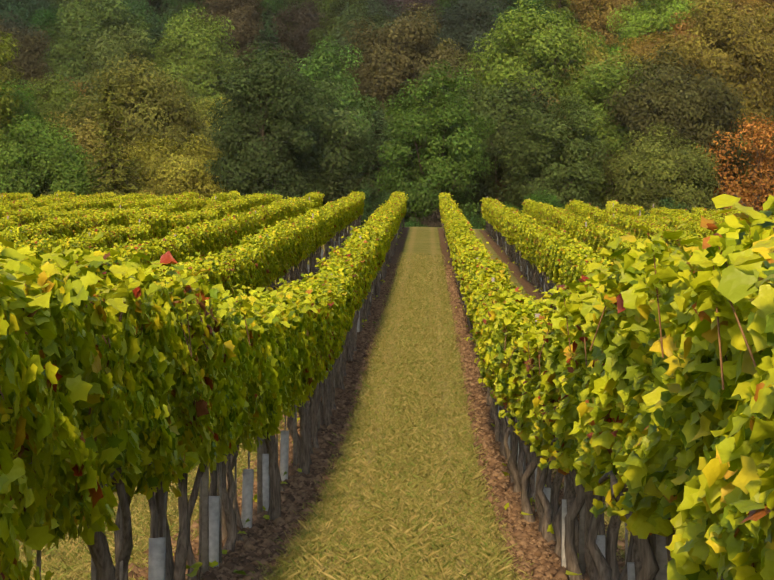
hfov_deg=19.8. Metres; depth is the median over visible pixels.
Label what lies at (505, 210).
vine row
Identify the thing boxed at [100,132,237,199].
tree
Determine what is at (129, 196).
vine row
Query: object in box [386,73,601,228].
tree
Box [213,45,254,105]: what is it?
tree
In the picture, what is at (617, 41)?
tree
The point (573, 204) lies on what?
vine row
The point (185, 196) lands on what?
vine row
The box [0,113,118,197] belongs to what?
tree
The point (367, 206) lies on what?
tree
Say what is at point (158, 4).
tree
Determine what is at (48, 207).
vine row
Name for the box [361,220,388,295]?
vine row
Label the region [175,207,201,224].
vine row
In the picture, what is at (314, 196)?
vine row
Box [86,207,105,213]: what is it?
vine row
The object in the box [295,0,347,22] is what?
tree
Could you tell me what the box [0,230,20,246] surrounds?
vine row
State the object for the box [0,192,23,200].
vine row
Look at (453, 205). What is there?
vine row
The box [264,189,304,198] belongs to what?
tree
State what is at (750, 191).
tree
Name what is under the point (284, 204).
vine row
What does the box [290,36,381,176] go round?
tree
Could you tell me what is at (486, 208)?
vine row
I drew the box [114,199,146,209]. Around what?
vine row
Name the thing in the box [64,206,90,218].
vine row
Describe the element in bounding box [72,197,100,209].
vine row
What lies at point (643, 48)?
tree
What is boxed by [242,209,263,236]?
vine row
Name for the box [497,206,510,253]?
vine row
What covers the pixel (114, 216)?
vine row
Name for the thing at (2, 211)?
vine row
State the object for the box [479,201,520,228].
tree
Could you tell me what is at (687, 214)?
vine row
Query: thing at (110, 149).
tree
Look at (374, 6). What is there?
tree
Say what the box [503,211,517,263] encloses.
vine row
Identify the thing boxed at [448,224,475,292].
vine row
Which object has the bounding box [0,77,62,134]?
tree
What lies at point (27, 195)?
vine row
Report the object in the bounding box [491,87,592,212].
tree
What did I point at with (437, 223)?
tree
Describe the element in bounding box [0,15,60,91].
tree
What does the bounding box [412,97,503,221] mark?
tree
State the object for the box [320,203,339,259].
vine row
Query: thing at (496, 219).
vine row
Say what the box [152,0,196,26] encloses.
tree
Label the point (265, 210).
vine row
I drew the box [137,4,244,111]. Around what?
tree
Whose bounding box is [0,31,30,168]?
tree
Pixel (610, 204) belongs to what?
vine row
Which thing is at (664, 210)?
vine row
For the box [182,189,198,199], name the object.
vine row
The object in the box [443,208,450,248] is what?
vine row
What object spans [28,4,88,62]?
tree
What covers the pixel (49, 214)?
vine row
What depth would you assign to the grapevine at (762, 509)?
4.80 m
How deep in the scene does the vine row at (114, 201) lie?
106.68 m
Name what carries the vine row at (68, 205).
on the terrain at (422, 242)
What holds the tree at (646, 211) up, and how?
on the terrain at (422, 242)
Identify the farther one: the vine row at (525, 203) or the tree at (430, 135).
the tree at (430, 135)
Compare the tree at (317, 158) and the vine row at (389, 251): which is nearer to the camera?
the vine row at (389, 251)
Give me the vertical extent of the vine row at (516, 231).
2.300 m
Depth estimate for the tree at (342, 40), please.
347.77 m
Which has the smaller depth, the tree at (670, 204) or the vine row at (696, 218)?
the vine row at (696, 218)
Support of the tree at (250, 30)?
on the terrain at (422, 242)
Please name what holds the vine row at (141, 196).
on the terrain at (422, 242)
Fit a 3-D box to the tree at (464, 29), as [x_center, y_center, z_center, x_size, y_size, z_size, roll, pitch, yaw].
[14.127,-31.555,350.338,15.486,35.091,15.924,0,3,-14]
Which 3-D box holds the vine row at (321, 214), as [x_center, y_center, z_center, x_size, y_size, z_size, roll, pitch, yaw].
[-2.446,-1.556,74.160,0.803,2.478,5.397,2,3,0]
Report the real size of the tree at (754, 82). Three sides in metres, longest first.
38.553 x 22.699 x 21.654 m
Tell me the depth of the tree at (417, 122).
293.12 m
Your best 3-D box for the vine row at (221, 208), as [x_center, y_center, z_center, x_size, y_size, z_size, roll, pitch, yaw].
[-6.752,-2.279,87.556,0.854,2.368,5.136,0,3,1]
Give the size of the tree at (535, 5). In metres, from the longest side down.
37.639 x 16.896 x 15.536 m
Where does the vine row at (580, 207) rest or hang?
on the terrain at (422, 242)
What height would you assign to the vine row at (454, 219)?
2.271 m
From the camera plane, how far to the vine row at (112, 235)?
57.27 m
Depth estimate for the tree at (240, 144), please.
232.65 m
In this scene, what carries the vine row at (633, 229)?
on the terrain at (422, 242)
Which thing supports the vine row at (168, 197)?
on the terrain at (422, 242)
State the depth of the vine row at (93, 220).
68.96 m
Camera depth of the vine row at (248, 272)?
44.04 m
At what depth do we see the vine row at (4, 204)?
91.44 m
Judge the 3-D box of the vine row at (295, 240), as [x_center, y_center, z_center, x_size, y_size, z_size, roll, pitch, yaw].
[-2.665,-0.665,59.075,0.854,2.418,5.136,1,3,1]
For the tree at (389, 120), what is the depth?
286.00 m
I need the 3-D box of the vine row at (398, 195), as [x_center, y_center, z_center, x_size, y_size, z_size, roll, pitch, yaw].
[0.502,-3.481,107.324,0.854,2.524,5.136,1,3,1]
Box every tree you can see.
[0,0,58,30]
[0,12,60,79]
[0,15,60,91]
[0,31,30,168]
[0,43,25,94]
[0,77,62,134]
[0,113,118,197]
[11,75,72,113]
[17,72,99,140]
[19,0,96,24]
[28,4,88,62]
[30,65,94,114]
[38,0,152,95]
[41,109,145,193]
[59,76,95,119]
[63,52,215,188]
[75,21,171,110]
[83,79,149,195]
[94,0,183,24]
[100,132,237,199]
[101,0,185,74]
[120,0,187,17]
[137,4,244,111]
[142,75,221,127]
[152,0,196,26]
[181,0,292,46]
[183,123,233,159]
[189,0,290,66]
[194,95,257,135]
[203,39,327,198]
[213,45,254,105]
[217,76,383,205]
[253,4,285,72]
[255,6,326,78]
[256,0,335,78]
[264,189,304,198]
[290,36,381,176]
[290,93,360,201]
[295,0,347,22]
[303,0,390,82]
[314,1,397,85]
[339,2,475,132]
[341,0,416,24]
[344,0,367,28]
[348,105,487,224]
[354,107,405,220]
[357,185,390,226]
[365,0,451,32]
[373,59,497,220]
[384,101,440,222]
[385,51,487,105]
[386,37,482,219]
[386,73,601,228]
[390,10,442,49]
[392,3,447,38]
[402,217,430,226]
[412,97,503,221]
[414,207,441,226]
[432,0,516,69]
[434,0,463,44]
[439,211,483,228]
[466,0,602,173]
[467,0,559,60]
[468,0,576,67]
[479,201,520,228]
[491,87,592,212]
[496,91,614,211]
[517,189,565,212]
[525,0,602,33]
[527,24,653,99]
[554,51,660,205]
[567,0,650,48]
[587,32,633,59]
[594,120,768,208]
[598,44,749,200]
[599,37,621,53]
[601,122,724,212]
[606,0,722,52]
[609,0,685,50]
[612,25,694,68]
[640,0,773,143]
[644,204,659,215]
[648,5,758,114]
[648,197,688,215]
[694,0,768,120]
[696,113,773,211]
[723,0,773,35]
[738,85,773,171]
[739,108,773,210]
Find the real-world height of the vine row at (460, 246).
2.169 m
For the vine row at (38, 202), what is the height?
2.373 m
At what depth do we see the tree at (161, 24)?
358.95 m
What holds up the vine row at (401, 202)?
on the terrain at (422, 242)
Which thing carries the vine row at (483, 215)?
on the terrain at (422, 242)
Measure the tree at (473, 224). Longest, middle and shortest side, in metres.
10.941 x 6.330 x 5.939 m
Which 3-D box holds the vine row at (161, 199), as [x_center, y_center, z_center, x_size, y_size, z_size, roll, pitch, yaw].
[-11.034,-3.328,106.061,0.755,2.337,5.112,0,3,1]
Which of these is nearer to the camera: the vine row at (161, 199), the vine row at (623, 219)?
the vine row at (623, 219)
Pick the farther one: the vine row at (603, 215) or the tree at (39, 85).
the tree at (39, 85)
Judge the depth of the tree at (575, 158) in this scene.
237.25 m
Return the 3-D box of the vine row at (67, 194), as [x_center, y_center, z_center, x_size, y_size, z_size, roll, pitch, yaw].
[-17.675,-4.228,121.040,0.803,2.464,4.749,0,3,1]
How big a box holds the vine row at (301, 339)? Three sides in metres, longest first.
5.112 x 2.441 x 0.755 m
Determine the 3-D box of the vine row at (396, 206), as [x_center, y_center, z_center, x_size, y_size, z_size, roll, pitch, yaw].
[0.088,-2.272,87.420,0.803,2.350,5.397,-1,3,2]
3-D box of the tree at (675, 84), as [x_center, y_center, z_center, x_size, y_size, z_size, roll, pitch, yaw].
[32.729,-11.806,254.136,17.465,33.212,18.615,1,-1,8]
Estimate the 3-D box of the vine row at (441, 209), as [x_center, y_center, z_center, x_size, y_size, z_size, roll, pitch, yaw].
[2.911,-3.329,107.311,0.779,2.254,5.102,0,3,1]
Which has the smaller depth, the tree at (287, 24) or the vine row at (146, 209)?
the vine row at (146, 209)
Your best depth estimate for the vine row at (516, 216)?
79.18 m
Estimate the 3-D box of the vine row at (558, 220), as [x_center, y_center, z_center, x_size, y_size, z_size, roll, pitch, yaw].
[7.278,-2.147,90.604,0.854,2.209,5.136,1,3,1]
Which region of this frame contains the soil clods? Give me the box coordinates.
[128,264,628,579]
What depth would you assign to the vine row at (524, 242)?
68.94 m
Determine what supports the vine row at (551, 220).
on the terrain at (422, 242)
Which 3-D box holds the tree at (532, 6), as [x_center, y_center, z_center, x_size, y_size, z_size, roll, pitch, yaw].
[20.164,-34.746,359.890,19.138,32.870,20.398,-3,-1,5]
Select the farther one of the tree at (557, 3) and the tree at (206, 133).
the tree at (557, 3)
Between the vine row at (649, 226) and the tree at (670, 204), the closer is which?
the vine row at (649, 226)
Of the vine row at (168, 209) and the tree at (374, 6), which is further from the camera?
the tree at (374, 6)
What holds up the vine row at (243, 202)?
on the terrain at (422, 242)
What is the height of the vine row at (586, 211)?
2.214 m
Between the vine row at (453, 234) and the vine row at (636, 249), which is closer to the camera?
the vine row at (636, 249)
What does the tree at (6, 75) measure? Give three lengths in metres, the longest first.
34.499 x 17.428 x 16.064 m
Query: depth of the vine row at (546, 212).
100.33 m
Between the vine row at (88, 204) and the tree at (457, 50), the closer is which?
the vine row at (88, 204)
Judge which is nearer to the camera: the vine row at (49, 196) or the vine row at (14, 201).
the vine row at (14, 201)
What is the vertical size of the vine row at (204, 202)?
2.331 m
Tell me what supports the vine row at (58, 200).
on the terrain at (422, 242)
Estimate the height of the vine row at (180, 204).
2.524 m
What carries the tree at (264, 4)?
on the terrain at (422, 242)
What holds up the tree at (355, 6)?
on the terrain at (422, 242)
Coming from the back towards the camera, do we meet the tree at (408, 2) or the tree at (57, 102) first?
the tree at (408, 2)
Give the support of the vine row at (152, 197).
on the terrain at (422, 242)
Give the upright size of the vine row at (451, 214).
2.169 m
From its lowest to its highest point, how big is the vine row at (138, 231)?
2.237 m
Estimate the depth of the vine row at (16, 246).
43.97 m
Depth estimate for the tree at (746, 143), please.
259.13 m
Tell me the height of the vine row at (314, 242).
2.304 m
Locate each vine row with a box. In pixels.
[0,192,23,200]
[0,203,10,209]
[0,206,10,218]
[0,218,14,231]
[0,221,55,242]
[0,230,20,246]
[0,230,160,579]
[0,241,36,262]
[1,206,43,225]
[3,200,32,209]
[5,199,26,202]
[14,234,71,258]
[21,196,44,201]
[23,192,32,197]
[25,197,56,207]
[27,203,58,211]
[36,209,65,220]
[38,194,57,199]
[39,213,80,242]
[45,199,79,211]
[46,196,72,203]
[50,190,75,197]
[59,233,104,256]
[63,195,84,200]
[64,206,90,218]
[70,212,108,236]
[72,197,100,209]
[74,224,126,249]
[80,194,98,199]
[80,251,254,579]
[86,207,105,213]
[87,197,111,210]
[90,206,125,226]
[91,245,135,262]
[93,192,114,198]
[106,197,123,208]
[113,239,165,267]
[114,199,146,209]
[115,192,136,201]
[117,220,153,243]
[120,205,143,226]
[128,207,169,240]
[133,192,153,200]
[136,197,160,208]
[139,206,161,212]
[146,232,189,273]
[148,194,158,198]
[150,195,166,204]
[150,203,174,213]
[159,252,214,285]
[160,194,180,199]
[164,196,188,214]
[165,212,195,232]
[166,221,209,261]
[173,193,193,199]
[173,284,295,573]
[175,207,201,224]
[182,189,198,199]
[183,198,199,211]
[193,197,214,210]
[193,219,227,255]
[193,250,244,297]
[199,207,219,222]
[201,202,232,218]
[208,199,219,204]
[209,192,231,200]
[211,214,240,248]
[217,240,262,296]
[218,200,239,213]
[223,192,239,199]
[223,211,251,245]
[229,197,248,213]
[238,195,259,211]
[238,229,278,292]
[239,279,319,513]
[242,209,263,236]
[246,192,263,205]
[249,203,273,228]
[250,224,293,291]
[260,193,269,205]
[266,202,282,225]
[267,192,279,203]
[267,197,290,221]
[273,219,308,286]
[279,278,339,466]
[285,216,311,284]
[287,196,303,215]
[288,201,303,218]
[295,197,312,216]
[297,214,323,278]
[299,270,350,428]
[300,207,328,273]
[303,191,318,208]
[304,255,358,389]
[309,200,317,209]
[316,192,324,208]
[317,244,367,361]
[319,207,332,263]
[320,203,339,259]
[325,201,347,251]
[332,198,349,247]
[336,199,353,243]
[340,197,354,239]
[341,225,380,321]
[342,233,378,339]
[346,194,360,234]
[349,192,361,228]
[352,191,364,227]
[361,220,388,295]
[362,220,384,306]
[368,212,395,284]
[374,204,396,262]
[375,206,397,268]
[382,203,400,256]
[384,217,392,275]
[385,200,401,251]
[388,199,403,244]
[389,192,404,236]
[389,195,403,240]
[399,195,405,234]
[438,192,452,228]
[439,199,452,238]
[440,202,457,242]
[441,200,458,239]
[443,207,461,251]
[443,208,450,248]
[444,210,464,258]
[444,213,464,262]
[447,213,469,276]
[447,217,472,286]
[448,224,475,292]
[452,230,477,307]
[455,236,488,310]
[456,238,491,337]
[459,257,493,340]
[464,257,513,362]
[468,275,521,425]
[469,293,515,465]
[480,197,488,230]
[481,197,490,233]
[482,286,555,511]
[484,197,497,236]
[484,199,499,238]
[488,202,504,244]
[492,206,505,247]
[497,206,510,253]
[498,206,521,257]
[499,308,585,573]
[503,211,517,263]
[509,212,531,270]
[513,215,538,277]
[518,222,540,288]
[522,198,534,214]
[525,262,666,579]
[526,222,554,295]
[527,200,541,218]
[532,203,546,223]
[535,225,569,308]
[536,203,553,224]
[540,208,553,225]
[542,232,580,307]
[549,206,565,227]
[552,210,573,230]
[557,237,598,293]
[563,215,571,237]
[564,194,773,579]
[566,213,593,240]
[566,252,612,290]
[568,199,583,215]
[575,203,590,216]
[575,227,589,246]
[581,206,599,219]
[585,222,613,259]
[588,207,601,224]
[596,208,619,225]
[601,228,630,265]
[605,199,618,210]
[605,215,617,228]
[611,202,625,210]
[613,231,644,261]
[614,205,627,215]
[616,214,639,232]
[624,205,644,216]
[626,217,651,238]
[632,238,667,252]
[636,221,668,240]
[642,213,662,222]
[649,208,658,215]
[650,214,670,228]
[651,226,680,247]
[656,206,670,216]
[666,213,693,230]
[667,207,688,215]
[668,228,703,249]
[679,212,698,218]
[682,218,703,236]
[691,206,707,213]
[692,214,703,221]
[697,210,708,215]
[699,213,724,224]
[700,228,716,237]
[705,209,721,216]
[720,207,742,217]
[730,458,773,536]
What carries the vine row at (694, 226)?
on the terrain at (422, 242)
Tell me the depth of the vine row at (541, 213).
104.58 m
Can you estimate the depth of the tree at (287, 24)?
377.08 m
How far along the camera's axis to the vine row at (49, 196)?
115.17 m
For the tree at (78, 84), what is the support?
on the terrain at (422, 242)
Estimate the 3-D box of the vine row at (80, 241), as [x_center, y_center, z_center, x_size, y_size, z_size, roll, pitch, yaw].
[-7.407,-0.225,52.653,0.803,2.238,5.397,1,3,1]
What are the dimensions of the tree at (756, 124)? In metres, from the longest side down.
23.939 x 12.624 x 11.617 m
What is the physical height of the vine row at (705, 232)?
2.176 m
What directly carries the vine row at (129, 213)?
on the terrain at (422, 242)
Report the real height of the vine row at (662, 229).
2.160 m
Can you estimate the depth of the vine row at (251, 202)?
102.18 m
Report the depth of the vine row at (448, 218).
77.02 m
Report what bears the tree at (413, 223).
on the terrain at (422, 242)
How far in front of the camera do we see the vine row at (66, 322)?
7.90 m
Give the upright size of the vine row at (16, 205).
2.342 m
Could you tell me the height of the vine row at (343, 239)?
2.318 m
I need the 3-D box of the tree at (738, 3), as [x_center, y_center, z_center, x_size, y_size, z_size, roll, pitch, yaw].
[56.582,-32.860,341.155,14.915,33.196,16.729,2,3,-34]
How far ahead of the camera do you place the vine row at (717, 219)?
94.54 m
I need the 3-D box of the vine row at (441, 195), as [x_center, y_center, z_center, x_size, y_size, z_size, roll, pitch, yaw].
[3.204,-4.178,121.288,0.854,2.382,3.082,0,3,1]
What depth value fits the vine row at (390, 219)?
72.41 m
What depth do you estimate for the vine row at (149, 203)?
101.05 m
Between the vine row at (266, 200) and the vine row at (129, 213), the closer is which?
the vine row at (129, 213)
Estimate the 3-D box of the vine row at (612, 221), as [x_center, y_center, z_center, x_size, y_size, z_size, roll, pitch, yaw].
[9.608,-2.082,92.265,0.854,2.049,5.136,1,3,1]
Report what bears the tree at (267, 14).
on the terrain at (422, 242)
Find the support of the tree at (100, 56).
on the terrain at (422, 242)
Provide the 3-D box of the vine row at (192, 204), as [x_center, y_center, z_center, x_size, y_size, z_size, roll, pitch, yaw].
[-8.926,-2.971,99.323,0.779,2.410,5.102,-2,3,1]
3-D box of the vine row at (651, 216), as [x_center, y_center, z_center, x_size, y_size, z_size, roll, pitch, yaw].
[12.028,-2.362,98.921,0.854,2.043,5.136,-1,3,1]
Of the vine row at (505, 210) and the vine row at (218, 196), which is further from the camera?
the vine row at (218, 196)
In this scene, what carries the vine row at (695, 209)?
on the terrain at (422, 242)
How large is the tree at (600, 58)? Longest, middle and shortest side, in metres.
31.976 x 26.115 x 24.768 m
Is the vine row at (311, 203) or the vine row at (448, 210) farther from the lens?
the vine row at (311, 203)
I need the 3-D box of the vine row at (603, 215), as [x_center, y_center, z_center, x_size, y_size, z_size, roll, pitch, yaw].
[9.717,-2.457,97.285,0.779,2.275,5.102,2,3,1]
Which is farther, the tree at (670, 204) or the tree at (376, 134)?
the tree at (376, 134)
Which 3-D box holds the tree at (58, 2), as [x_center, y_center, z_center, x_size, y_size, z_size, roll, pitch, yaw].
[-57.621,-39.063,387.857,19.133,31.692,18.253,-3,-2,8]
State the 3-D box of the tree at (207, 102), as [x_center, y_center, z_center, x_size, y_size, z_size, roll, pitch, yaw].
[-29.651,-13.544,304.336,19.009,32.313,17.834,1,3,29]
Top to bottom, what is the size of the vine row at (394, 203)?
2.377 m
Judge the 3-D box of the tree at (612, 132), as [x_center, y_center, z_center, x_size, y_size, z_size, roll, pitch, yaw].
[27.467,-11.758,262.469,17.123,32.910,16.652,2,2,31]
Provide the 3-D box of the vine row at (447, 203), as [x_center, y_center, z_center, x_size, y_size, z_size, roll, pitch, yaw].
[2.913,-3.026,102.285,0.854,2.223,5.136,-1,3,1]
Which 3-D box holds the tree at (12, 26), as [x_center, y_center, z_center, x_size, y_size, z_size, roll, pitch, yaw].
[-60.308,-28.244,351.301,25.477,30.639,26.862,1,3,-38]
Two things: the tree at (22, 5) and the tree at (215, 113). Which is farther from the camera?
the tree at (22, 5)
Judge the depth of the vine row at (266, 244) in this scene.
48.72 m
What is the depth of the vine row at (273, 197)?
117.43 m
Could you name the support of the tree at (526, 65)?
on the terrain at (422, 242)
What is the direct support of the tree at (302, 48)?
on the terrain at (422, 242)
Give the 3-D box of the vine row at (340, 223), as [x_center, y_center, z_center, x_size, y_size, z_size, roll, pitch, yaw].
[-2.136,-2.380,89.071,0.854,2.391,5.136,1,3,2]
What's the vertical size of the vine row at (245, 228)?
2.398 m
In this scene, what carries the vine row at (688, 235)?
on the terrain at (422, 242)
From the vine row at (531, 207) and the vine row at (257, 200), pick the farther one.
the vine row at (531, 207)
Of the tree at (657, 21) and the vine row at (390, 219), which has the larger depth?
the tree at (657, 21)
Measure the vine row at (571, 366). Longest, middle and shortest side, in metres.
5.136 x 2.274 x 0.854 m
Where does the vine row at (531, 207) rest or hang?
on the terrain at (422, 242)
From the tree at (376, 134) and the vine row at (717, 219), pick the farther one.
the tree at (376, 134)
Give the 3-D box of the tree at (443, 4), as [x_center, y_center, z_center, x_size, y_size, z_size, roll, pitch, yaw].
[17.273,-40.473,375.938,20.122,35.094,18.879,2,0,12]
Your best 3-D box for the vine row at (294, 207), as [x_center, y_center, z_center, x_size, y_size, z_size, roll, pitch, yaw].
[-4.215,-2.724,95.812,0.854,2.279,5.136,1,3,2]
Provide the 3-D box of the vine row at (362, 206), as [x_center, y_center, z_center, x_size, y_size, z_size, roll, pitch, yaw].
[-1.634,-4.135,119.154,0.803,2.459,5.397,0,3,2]
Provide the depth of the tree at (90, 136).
252.96 m
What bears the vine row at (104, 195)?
on the terrain at (422, 242)
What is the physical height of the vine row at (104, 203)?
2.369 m
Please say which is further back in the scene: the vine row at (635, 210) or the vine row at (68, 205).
the vine row at (635, 210)
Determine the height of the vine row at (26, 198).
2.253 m
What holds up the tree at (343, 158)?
on the terrain at (422, 242)
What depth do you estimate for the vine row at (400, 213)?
97.88 m
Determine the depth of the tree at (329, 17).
361.50 m
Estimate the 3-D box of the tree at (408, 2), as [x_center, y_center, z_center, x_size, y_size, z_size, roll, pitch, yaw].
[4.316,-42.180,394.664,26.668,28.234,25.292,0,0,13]
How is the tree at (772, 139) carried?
on the terrain at (422, 242)
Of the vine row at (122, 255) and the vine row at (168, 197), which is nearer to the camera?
the vine row at (122, 255)
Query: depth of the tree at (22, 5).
376.31 m
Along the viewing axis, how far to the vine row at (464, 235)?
57.34 m
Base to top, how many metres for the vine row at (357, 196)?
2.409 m
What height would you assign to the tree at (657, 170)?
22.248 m
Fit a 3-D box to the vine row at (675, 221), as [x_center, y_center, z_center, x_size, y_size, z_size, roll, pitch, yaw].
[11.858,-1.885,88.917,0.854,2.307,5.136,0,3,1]
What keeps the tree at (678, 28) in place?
on the terrain at (422, 242)
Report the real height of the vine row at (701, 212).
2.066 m
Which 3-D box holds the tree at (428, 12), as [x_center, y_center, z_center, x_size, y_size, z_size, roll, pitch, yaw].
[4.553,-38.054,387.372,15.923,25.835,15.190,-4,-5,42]
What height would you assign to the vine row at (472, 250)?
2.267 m
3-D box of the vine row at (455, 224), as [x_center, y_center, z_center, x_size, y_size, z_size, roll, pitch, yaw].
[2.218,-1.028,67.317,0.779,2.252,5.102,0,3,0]
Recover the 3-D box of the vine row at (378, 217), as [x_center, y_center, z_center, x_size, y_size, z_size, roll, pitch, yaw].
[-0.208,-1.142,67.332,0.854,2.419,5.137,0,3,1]
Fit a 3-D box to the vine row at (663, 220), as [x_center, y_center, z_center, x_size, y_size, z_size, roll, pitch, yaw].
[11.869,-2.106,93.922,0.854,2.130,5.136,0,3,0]
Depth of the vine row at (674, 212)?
110.15 m
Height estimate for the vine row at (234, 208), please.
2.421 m
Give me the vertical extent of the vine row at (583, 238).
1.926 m
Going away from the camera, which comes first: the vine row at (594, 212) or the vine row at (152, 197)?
the vine row at (594, 212)
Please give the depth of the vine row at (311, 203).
111.17 m
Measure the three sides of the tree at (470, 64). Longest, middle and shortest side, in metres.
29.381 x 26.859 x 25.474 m
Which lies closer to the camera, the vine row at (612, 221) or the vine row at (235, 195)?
the vine row at (612, 221)
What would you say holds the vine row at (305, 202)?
on the terrain at (422, 242)
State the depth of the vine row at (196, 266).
35.10 m
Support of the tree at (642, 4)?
on the terrain at (422, 242)
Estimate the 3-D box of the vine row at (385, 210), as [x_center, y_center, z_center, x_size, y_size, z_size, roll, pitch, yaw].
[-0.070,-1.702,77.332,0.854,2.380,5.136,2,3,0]
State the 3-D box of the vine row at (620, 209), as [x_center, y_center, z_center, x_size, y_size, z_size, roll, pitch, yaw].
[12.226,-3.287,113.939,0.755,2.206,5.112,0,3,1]
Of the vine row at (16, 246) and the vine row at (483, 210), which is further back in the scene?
the vine row at (483, 210)
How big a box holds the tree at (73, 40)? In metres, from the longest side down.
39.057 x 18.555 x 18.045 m
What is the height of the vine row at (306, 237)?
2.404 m
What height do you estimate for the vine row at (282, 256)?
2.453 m
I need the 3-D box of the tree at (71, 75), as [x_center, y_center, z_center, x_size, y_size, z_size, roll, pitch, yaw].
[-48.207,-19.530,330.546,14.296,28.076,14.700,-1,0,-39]
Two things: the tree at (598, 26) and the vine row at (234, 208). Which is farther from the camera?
the tree at (598, 26)
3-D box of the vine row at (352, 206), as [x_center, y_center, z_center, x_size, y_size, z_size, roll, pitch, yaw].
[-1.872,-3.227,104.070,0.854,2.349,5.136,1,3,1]
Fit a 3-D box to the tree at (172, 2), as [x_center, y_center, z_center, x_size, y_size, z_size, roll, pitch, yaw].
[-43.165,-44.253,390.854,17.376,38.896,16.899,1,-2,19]
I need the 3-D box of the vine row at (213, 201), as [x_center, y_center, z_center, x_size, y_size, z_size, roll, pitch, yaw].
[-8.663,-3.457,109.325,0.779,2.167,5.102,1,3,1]
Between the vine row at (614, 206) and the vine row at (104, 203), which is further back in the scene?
the vine row at (614, 206)
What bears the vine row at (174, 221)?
on the terrain at (422, 242)
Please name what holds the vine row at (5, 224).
on the terrain at (422, 242)
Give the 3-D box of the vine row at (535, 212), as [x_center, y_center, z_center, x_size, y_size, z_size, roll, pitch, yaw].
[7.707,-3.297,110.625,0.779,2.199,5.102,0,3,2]
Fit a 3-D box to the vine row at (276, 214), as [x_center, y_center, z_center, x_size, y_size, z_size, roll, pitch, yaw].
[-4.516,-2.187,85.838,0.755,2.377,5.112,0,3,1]
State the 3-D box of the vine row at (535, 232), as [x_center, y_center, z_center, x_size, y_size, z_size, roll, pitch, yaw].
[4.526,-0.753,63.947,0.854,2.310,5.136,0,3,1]
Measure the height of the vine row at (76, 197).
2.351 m
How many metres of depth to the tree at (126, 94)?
261.07 m
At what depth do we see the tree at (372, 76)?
308.22 m
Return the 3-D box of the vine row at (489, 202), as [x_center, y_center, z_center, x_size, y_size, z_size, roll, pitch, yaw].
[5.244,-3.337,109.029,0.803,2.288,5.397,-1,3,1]
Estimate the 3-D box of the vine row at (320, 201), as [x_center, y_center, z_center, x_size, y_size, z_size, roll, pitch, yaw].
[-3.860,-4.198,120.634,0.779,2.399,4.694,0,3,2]
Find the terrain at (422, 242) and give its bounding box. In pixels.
[16,132,758,579]
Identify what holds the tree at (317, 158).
on the terrain at (422, 242)
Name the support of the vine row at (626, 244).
on the terrain at (422, 242)
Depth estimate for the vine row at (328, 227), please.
79.85 m
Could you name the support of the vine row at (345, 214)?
on the terrain at (422, 242)

